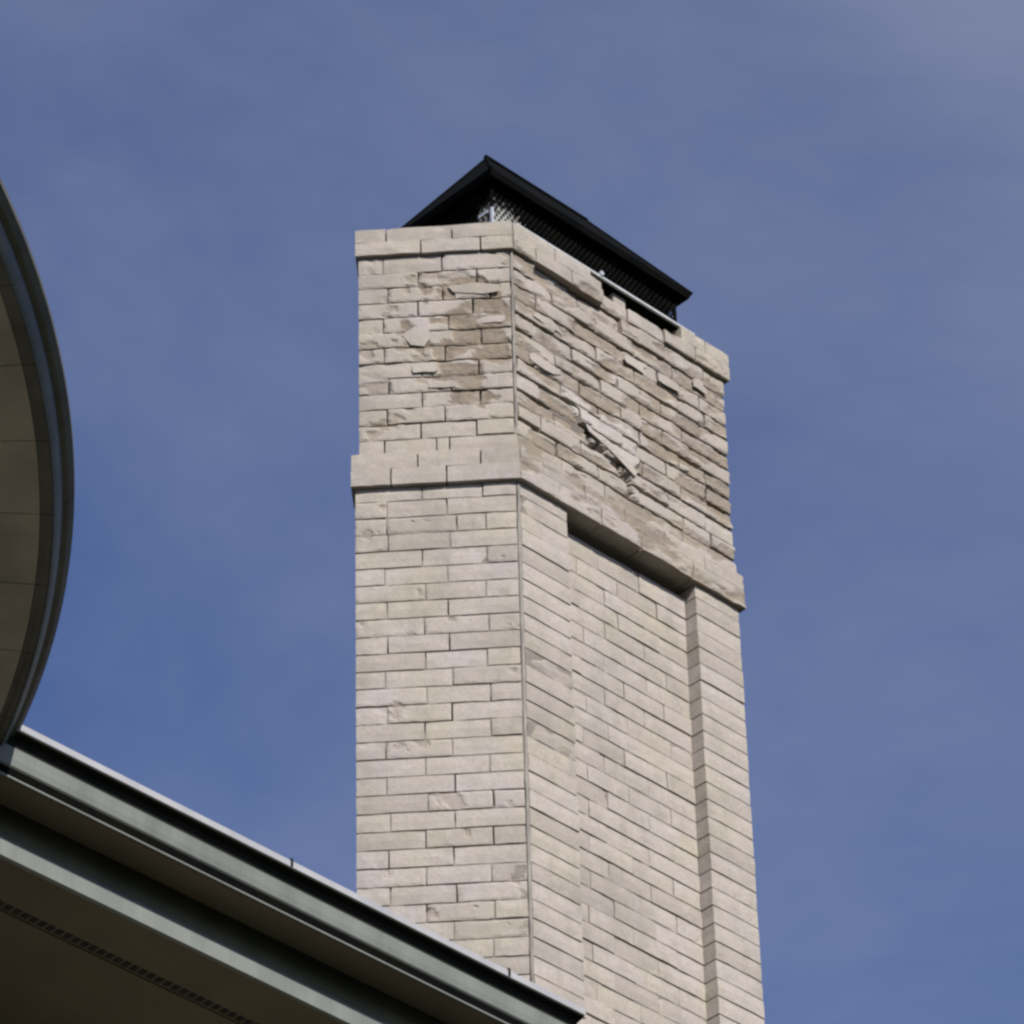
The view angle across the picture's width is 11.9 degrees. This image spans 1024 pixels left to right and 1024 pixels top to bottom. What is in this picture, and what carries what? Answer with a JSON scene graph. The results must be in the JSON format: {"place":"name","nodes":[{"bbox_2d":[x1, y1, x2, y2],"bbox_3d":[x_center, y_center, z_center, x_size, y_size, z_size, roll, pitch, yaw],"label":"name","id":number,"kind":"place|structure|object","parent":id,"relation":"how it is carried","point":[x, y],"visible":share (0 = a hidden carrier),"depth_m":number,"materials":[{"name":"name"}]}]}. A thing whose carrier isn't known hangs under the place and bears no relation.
{"place":"outdoors","nodes":[
{"label":"outdoors","id":0,"kind":"place"},
{"bbox_2d":[0,178,584,1023],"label":"house","id":1,"kind":"structure","parent":0,"point":[124,900],"depth_m":11.73,"materials":[{"name":"paint"}]},
{"bbox_2d":[0,0,1023,1023],"label":"sky","id":2,"kind":"structure","parent":0,"point":[835,188],"materials":[{"name":"blue"}]},
{"bbox_2d":[351,221,764,1023],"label":"brick chimney","id":3,"kind":"object","parent":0,"point":[553,793],"visible":0.98,"depth_m":15.83,"materials":[{"name":"brick"}]},
{"bbox_2d":[401,155,694,334],"bbox_3d":[0.123,-0.902,17.243,0.992,0.683,0.632,30,-48,-34],"label":"chimney cap","id":4,"kind":"object","parent":3,"relation":"on","point":[487,188],"visible":0.29,"depth_m":17.17,"materials":[{"name":"black metal"}]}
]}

